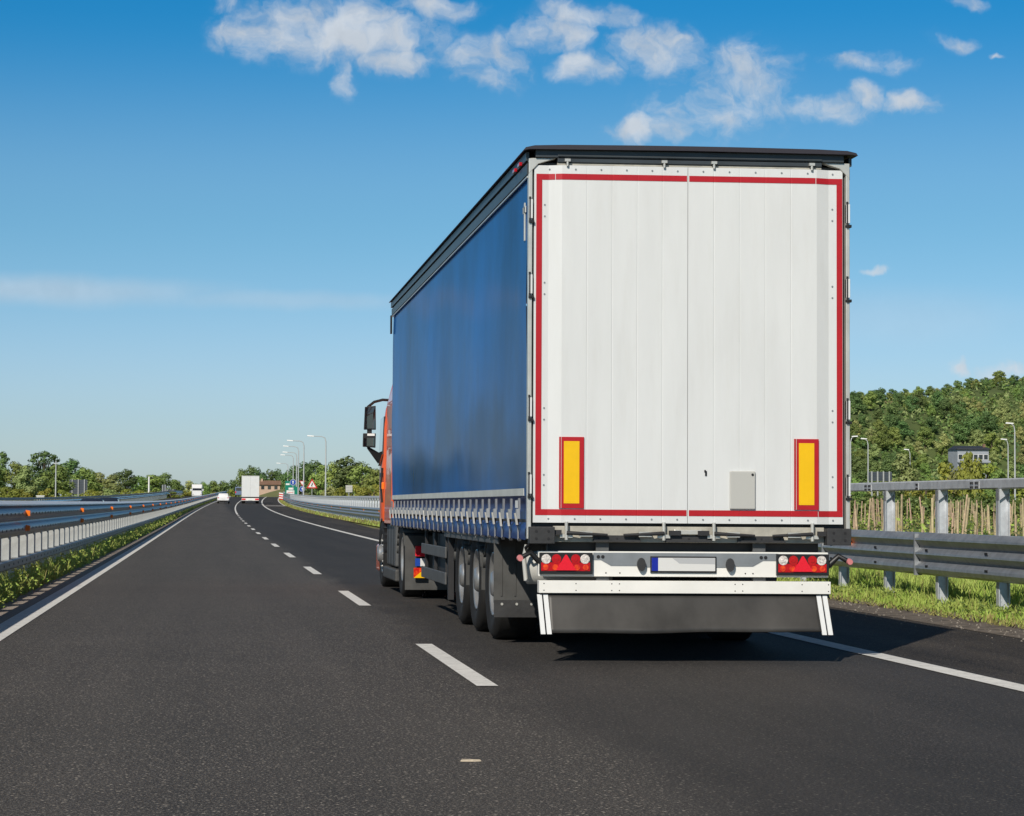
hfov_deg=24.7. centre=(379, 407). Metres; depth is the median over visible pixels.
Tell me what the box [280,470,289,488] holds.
leafy tree
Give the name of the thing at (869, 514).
wooden stake
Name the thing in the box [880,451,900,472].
hill tree
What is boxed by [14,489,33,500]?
bush
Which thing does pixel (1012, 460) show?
hill tree
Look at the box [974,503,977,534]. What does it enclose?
wooden stake
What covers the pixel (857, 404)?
hill tree
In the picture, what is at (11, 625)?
edge line
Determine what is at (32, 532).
crash barrier
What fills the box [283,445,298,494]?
street lamp
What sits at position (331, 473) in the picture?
leafy tree
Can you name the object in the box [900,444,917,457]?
hill tree
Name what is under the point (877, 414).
hill tree
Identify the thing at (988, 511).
wooden stake
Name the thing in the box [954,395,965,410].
hill tree
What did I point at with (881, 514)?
wooden stake
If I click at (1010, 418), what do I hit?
hill tree
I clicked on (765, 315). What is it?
rear door
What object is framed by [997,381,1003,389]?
hill tree
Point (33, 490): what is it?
bush
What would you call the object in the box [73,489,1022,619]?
ground
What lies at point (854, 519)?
wooden stake
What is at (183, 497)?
opposite carriageway
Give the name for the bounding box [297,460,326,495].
leafy tree
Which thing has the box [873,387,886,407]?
hill tree
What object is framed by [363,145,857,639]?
articulated lorry
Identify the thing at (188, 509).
weed stalks
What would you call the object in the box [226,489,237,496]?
bush
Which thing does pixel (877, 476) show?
sign back
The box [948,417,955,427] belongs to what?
hill tree
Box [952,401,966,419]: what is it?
hill tree
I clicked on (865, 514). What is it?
wooden stake
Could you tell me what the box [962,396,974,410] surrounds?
hill tree
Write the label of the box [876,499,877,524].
wooden stake
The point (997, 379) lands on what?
hill tree
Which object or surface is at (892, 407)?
hill tree
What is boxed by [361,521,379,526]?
verge grass
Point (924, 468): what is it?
hill tree
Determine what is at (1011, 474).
hill tree
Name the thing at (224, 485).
leafy tree
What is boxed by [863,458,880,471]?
hill tree
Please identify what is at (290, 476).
leafy tree
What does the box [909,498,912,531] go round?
wooden stake
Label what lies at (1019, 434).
hill tree
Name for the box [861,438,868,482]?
street lamp
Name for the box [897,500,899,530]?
wooden stake
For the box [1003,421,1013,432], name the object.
hill tree
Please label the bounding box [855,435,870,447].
hill tree
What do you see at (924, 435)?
hill tree
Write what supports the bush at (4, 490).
on the ground at (273, 494)
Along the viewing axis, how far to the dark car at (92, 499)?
148.75 m
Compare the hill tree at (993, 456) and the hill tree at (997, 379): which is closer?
the hill tree at (993, 456)
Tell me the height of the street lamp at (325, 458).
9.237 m
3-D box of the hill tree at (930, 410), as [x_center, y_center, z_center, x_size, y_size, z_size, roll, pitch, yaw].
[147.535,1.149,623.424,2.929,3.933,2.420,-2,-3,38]
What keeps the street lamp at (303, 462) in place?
on the ground at (273, 494)
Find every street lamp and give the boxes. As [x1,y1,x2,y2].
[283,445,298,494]
[283,452,296,486]
[287,440,304,494]
[307,435,325,495]
[850,436,857,476]
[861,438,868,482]
[1001,438,1008,477]
[1005,422,1015,499]
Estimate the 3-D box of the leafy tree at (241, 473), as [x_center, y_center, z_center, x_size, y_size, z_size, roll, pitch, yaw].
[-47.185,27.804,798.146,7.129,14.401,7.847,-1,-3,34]
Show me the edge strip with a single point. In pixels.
(945, 621)
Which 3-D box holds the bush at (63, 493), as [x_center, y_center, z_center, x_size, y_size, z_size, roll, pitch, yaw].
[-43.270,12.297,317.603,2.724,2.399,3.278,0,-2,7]
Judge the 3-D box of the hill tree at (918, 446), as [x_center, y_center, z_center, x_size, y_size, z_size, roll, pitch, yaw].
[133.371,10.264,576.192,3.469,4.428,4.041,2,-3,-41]
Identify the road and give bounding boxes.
[0,497,1023,815]
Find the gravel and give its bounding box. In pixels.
[831,603,1023,643]
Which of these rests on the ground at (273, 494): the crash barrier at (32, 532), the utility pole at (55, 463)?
the utility pole at (55, 463)
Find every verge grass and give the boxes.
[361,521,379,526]
[777,566,1023,628]
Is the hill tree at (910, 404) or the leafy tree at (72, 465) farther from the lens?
the hill tree at (910, 404)
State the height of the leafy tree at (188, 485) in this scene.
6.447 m
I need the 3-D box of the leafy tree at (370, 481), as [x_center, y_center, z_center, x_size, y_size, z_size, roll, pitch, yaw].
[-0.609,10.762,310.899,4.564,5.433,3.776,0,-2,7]
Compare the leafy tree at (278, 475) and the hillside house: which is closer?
the hillside house
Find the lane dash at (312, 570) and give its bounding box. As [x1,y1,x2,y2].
[304,567,320,573]
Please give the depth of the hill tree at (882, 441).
575.34 m
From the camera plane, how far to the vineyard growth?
108.52 m
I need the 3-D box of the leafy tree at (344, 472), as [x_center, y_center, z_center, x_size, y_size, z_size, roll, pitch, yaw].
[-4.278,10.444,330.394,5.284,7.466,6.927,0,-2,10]
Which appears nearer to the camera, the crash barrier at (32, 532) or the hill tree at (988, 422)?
the crash barrier at (32, 532)
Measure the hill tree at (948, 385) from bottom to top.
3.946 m
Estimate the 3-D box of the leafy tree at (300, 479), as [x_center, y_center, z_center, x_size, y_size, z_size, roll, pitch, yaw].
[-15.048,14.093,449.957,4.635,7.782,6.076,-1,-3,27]
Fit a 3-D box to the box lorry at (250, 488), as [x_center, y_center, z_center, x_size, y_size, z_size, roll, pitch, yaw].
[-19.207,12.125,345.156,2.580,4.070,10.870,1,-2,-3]
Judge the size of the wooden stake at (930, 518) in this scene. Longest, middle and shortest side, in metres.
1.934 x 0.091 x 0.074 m
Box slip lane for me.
[263,497,369,527]
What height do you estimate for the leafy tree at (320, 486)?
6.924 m
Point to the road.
(218, 659)
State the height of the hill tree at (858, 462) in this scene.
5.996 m
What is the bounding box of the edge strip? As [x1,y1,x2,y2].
[373,528,1023,638]
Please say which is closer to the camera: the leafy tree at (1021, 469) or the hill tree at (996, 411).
the leafy tree at (1021, 469)
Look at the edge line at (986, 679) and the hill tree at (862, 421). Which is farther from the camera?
the hill tree at (862, 421)
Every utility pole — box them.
[53,461,58,496]
[148,477,149,492]
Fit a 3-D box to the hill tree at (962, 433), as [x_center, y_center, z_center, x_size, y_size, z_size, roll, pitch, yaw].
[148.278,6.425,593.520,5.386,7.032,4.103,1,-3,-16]
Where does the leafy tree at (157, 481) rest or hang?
on the ground at (273, 494)
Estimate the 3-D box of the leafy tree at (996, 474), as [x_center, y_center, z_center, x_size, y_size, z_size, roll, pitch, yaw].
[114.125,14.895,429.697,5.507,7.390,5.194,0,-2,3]
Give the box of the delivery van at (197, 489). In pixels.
[190,484,203,496]
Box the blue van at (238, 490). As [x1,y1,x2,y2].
[235,487,241,496]
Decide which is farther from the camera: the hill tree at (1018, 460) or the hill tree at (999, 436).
the hill tree at (999, 436)
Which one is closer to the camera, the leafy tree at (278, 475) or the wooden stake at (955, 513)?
the wooden stake at (955, 513)
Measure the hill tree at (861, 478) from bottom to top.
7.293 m
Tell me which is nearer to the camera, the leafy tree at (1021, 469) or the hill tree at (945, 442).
the leafy tree at (1021, 469)
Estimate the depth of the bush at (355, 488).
299.69 m
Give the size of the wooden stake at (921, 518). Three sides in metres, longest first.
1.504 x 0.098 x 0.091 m
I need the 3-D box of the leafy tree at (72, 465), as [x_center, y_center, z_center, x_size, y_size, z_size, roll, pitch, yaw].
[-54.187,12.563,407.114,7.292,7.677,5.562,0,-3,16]
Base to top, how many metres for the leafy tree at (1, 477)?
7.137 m
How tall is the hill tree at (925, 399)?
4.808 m
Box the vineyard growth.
[850,501,1023,535]
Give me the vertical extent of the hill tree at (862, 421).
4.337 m
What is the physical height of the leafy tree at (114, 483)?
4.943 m
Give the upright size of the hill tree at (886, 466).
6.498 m
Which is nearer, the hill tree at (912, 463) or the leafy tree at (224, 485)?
the hill tree at (912, 463)
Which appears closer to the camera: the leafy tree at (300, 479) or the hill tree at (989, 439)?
the leafy tree at (300, 479)
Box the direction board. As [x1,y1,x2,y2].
[285,481,294,494]
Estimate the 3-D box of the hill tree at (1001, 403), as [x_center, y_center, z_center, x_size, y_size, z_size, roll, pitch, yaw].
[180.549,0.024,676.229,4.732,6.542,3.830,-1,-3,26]
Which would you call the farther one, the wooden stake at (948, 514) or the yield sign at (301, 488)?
the yield sign at (301, 488)
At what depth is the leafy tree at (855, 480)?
304.49 m
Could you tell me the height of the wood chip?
0.010 m
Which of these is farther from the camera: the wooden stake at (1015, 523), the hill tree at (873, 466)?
the hill tree at (873, 466)
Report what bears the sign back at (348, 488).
on the ground at (273, 494)
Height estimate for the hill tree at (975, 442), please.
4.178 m
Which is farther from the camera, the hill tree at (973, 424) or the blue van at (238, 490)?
the hill tree at (973, 424)
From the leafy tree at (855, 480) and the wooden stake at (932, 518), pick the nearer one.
the wooden stake at (932, 518)
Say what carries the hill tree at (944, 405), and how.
on the hill
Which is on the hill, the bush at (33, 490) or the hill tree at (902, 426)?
the hill tree at (902, 426)
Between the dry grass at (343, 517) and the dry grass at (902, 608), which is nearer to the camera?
the dry grass at (902, 608)
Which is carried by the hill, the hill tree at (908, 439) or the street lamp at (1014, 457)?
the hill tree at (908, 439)
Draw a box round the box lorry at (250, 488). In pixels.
[241,476,258,503]
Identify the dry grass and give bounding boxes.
[278,499,379,525]
[827,595,1023,629]
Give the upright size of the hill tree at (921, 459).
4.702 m
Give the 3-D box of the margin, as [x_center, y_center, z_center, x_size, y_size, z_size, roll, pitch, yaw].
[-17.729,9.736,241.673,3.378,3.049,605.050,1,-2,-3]
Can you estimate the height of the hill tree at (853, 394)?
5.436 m
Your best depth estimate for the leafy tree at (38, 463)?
380.85 m
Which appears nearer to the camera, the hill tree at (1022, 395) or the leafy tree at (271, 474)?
the hill tree at (1022, 395)
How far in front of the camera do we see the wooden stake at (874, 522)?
82.84 m
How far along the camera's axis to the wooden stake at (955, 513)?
118.88 m
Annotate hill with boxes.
[850,378,1023,500]
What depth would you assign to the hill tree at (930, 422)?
599.67 m
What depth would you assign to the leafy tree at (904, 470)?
335.26 m
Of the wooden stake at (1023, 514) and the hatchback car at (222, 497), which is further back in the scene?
the hatchback car at (222, 497)
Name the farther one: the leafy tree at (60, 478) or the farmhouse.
the farmhouse
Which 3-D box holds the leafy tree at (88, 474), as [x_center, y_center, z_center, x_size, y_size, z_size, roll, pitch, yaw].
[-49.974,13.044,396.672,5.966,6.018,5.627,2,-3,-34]
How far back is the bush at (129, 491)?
397.13 m
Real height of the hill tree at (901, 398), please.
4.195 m
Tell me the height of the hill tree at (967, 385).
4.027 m
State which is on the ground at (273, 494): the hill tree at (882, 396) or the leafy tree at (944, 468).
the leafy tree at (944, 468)
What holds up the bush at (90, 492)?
on the ground at (273, 494)
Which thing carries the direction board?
on the ground at (273, 494)
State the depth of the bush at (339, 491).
299.73 m
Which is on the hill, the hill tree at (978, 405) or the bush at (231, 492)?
the hill tree at (978, 405)
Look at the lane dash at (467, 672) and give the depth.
17.38 m
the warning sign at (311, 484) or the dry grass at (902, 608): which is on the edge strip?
the dry grass at (902, 608)
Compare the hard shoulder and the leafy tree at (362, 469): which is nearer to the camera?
the hard shoulder
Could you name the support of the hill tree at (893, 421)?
on the hill
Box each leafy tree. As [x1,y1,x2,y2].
[0,451,10,487]
[0,461,36,494]
[0,470,7,487]
[12,465,43,494]
[27,451,63,494]
[39,464,75,496]
[57,458,83,495]
[68,467,104,495]
[87,472,115,495]
[105,474,123,493]
[111,469,139,492]
[131,475,151,493]
[144,474,166,491]
[155,472,180,491]
[167,479,184,490]
[184,480,192,492]
[201,481,210,494]
[204,480,222,493]
[218,480,232,493]
[225,480,239,496]
[233,468,246,496]
[243,465,254,475]
[250,467,269,479]
[263,469,274,480]
[269,468,284,487]
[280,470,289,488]
[283,473,295,490]
[289,461,310,494]
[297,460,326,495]
[307,465,331,495]
[319,461,340,491]
[332,455,369,495]
[346,463,373,494]
[360,468,379,494]
[851,478,866,498]
[866,491,881,498]
[879,453,919,499]
[904,490,934,500]
[923,461,964,497]
[948,466,975,495]
[955,451,982,498]
[978,463,1005,501]
[983,469,1009,497]
[1010,489,1023,504]
[1018,465,1023,477]
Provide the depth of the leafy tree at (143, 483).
496.11 m
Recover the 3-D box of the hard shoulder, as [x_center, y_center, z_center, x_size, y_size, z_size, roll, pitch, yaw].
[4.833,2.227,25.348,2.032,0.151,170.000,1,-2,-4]
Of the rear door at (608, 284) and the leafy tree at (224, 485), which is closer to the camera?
the rear door at (608, 284)
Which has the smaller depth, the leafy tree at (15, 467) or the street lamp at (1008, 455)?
the street lamp at (1008, 455)
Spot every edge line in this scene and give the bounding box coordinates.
[0,501,216,640]
[261,497,1023,691]
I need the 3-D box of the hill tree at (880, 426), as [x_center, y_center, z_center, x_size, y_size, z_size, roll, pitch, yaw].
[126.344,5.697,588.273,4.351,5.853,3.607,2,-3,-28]
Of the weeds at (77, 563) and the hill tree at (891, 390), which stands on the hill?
the hill tree at (891, 390)
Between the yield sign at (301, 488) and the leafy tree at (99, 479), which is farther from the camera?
the leafy tree at (99, 479)
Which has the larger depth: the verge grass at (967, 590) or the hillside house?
the hillside house
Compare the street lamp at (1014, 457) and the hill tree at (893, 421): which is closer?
the street lamp at (1014, 457)
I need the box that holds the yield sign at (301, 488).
[299,481,304,491]
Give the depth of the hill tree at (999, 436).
592.91 m
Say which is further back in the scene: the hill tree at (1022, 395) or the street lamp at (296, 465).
the hill tree at (1022, 395)
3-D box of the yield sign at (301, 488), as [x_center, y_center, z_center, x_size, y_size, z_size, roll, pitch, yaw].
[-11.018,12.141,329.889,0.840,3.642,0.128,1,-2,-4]
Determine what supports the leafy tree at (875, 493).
on the ground at (273, 494)
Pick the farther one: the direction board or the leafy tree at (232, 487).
the leafy tree at (232, 487)
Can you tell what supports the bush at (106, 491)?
on the ground at (273, 494)
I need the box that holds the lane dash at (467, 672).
[416,644,497,685]
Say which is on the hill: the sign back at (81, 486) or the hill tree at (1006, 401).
the hill tree at (1006, 401)
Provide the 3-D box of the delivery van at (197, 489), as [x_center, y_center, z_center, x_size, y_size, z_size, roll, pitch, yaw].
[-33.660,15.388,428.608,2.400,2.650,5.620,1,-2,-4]
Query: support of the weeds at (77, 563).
on the median strip
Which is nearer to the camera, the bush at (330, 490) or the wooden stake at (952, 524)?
the wooden stake at (952, 524)
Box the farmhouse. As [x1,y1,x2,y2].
[259,479,280,494]
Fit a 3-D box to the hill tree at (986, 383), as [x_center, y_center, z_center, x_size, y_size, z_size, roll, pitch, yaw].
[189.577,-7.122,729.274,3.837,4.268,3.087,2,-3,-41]
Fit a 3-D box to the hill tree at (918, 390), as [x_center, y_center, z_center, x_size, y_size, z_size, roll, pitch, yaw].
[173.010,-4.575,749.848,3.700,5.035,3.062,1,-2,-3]
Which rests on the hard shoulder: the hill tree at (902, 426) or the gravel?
the gravel
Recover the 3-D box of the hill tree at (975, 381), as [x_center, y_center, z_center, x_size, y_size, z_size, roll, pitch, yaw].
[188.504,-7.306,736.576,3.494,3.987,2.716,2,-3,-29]
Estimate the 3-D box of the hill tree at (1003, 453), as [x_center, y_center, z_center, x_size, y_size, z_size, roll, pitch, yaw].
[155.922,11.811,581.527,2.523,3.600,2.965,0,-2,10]
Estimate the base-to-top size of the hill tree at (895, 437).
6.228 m
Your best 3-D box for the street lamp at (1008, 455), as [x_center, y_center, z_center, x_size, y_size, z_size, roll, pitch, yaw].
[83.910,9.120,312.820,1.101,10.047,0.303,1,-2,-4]
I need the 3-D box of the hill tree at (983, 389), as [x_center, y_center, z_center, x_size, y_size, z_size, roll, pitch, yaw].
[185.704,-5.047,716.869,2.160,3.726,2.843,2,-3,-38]
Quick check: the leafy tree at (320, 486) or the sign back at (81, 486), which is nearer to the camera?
the sign back at (81, 486)
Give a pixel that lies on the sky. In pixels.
(213, 213)
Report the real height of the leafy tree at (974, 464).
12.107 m
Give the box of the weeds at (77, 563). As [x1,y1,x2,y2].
[0,514,176,607]
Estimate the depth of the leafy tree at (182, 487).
567.16 m
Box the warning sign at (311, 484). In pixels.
[307,479,316,487]
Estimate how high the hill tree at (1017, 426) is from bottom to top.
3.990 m
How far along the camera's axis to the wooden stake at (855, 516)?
61.45 m
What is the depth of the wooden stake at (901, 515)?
67.27 m
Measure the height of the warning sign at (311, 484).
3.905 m
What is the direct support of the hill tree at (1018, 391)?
on the hill
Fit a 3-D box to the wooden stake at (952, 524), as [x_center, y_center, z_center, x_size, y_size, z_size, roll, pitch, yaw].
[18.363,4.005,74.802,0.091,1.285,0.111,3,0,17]
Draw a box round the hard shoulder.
[333,528,1023,682]
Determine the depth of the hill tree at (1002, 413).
640.57 m
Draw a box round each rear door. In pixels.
[528,159,687,539]
[687,161,851,540]
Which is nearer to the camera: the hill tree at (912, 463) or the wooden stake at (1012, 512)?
the wooden stake at (1012, 512)
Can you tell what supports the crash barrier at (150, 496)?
on the ground at (273, 494)
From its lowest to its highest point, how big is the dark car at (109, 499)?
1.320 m
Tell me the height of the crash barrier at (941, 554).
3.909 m
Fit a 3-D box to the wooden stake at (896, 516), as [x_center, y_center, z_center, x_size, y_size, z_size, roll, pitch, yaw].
[13.599,3.310,61.340,0.098,1.643,0.091,2,-8,-9]
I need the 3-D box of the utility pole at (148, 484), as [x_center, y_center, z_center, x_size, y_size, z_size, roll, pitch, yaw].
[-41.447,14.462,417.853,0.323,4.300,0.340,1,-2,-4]
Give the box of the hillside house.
[948,444,990,495]
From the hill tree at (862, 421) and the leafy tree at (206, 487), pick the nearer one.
the hill tree at (862, 421)
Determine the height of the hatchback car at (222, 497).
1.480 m
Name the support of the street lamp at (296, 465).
on the ground at (273, 494)
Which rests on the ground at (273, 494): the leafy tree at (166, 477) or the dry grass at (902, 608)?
the leafy tree at (166, 477)
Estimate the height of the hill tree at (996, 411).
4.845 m
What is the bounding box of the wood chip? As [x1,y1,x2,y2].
[460,759,480,761]
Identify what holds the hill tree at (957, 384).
on the hill
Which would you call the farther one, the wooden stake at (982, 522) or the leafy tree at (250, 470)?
the leafy tree at (250, 470)
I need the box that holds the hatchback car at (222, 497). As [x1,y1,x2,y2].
[217,493,229,503]
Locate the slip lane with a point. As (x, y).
(273, 503)
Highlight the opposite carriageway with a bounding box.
[154,496,191,500]
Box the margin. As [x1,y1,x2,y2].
[0,500,216,623]
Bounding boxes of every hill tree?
[850,391,861,407]
[850,396,867,414]
[850,422,860,441]
[851,456,865,475]
[851,469,870,482]
[852,420,861,435]
[854,449,866,461]
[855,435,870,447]
[858,413,866,426]
[863,391,877,410]
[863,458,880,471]
[864,427,878,444]
[867,444,881,459]
[871,431,891,450]
[872,406,882,419]
[872,419,887,435]
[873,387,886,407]
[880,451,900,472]
[881,458,897,477]
[883,413,898,429]
[885,392,893,400]
[886,401,901,421]
[887,388,897,396]
[887,427,902,446]
[891,420,913,437]
[893,393,905,403]
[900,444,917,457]
[902,436,911,446]
[903,395,918,413]
[904,453,917,467]
[910,392,926,409]
[912,386,922,395]
[912,441,927,454]
[916,426,935,447]
[916,454,928,467]
[918,397,928,405]
[919,463,930,478]
[924,415,938,434]
[925,386,934,394]
[926,405,935,416]
[928,390,945,412]
[932,433,951,453]
[935,397,954,419]
[936,446,947,457]
[941,384,952,392]
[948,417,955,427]
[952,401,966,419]
[952,420,971,443]
[953,380,963,389]
[953,418,964,431]
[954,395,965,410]
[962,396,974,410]
[963,381,970,390]
[965,413,983,431]
[968,429,985,443]
[970,440,979,445]
[972,379,980,388]
[975,402,985,411]
[977,412,999,432]
[979,386,986,395]
[979,432,1003,453]
[980,379,991,389]
[984,400,993,409]
[989,450,1000,464]
[991,408,1000,417]
[992,371,1005,379]
[992,375,1001,384]
[993,433,1005,447]
[996,398,1009,411]
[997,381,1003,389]
[999,408,1007,422]
[1001,448,1009,459]
[1003,377,1017,384]
[1003,413,1016,425]
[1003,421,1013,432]
[1004,398,1014,412]
[1005,464,1017,477]
[1006,457,1017,467]
[1010,379,1017,387]
[1012,387,1021,397]
[1012,412,1019,423]
[1012,424,1023,432]
[1013,426,1023,443]
[1016,445,1023,463]
[1017,392,1023,400]
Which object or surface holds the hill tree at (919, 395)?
on the hill
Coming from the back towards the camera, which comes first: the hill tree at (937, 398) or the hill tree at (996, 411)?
the hill tree at (996, 411)
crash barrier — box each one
[0,490,182,500]
[0,491,226,582]
[283,478,1023,608]
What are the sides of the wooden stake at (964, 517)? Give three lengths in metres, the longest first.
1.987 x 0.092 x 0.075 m
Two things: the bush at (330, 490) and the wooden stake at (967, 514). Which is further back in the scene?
the bush at (330, 490)
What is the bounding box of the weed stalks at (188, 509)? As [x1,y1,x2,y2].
[170,498,216,516]
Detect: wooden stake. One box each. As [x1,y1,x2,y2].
[853,505,855,529]
[854,509,857,529]
[864,504,865,523]
[867,498,870,529]
[872,498,875,529]
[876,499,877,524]
[880,498,882,529]
[895,503,897,530]
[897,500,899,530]
[900,494,902,531]
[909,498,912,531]
[921,507,922,531]
[929,495,934,532]
[931,498,933,532]
[948,503,949,527]
[951,513,953,533]
[952,503,955,533]
[955,501,956,527]
[956,502,959,533]
[962,494,967,533]
[964,498,969,533]
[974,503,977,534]
[981,512,983,534]
[986,505,987,532]
[987,506,990,533]
[1011,500,1013,523]
[1014,515,1016,535]
[1022,498,1023,535]
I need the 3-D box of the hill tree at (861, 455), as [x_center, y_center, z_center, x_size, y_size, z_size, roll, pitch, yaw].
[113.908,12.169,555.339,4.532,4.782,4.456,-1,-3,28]
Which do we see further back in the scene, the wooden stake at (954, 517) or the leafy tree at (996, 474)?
the leafy tree at (996, 474)
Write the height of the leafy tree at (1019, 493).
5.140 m
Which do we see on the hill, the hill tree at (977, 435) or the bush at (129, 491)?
the hill tree at (977, 435)
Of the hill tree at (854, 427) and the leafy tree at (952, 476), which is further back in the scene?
the hill tree at (854, 427)
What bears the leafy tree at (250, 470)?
on the ground at (273, 494)
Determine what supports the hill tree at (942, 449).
on the hill
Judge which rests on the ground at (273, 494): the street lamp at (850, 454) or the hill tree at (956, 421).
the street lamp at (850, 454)
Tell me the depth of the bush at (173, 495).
447.78 m
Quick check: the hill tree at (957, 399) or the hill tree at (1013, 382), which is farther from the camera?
the hill tree at (1013, 382)
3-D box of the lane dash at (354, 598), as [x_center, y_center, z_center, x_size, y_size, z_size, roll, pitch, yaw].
[-0.345,2.450,30.119,0.146,0.004,4.680,1,-2,-4]
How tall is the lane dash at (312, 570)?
0.005 m
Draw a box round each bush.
[0,486,21,500]
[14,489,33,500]
[23,486,36,500]
[37,488,54,499]
[56,490,73,496]
[80,489,100,495]
[102,488,118,494]
[119,489,145,494]
[167,492,182,497]
[183,491,191,495]
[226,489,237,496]
[320,486,335,495]
[331,487,346,495]
[346,484,365,495]
[355,484,378,501]
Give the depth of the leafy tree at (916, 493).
305.85 m
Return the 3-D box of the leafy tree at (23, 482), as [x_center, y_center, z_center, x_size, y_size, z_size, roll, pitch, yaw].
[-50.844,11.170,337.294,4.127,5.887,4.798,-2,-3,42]
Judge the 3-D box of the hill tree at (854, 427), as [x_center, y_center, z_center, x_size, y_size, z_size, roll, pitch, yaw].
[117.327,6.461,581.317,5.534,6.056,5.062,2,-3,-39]
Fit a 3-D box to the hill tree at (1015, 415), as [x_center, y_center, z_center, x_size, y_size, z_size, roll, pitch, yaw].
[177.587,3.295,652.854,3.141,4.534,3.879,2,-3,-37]
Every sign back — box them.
[69,479,87,495]
[346,485,351,491]
[868,471,891,495]
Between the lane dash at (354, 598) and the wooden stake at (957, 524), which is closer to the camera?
the lane dash at (354, 598)
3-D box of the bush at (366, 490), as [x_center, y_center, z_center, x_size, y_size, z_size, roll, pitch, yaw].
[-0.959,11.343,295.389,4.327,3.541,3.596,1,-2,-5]
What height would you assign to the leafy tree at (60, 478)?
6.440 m
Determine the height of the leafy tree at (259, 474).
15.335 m
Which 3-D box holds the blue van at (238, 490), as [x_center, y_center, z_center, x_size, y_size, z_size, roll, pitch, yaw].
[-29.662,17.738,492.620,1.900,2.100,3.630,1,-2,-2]
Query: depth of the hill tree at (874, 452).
564.77 m
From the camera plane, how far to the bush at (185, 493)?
517.19 m
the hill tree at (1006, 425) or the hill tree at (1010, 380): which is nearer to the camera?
the hill tree at (1006, 425)
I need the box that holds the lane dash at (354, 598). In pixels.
[339,591,370,605]
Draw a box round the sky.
[0,0,1023,495]
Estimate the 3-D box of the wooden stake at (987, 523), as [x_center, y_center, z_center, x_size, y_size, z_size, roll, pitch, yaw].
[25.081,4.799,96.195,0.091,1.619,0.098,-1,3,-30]
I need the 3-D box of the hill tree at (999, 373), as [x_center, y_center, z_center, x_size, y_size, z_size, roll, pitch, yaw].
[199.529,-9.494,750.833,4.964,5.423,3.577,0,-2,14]
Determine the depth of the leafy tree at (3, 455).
356.39 m
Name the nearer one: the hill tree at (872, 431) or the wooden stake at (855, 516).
the wooden stake at (855, 516)
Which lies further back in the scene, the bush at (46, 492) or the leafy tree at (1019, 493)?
the leafy tree at (1019, 493)
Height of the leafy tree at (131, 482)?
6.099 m
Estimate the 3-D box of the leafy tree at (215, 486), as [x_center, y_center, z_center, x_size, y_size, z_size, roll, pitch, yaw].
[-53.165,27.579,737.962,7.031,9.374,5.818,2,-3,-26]
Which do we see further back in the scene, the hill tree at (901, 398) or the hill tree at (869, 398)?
the hill tree at (901, 398)
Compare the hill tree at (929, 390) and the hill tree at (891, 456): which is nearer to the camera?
the hill tree at (891, 456)
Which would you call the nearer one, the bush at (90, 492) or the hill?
the bush at (90, 492)
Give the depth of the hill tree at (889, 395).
756.11 m

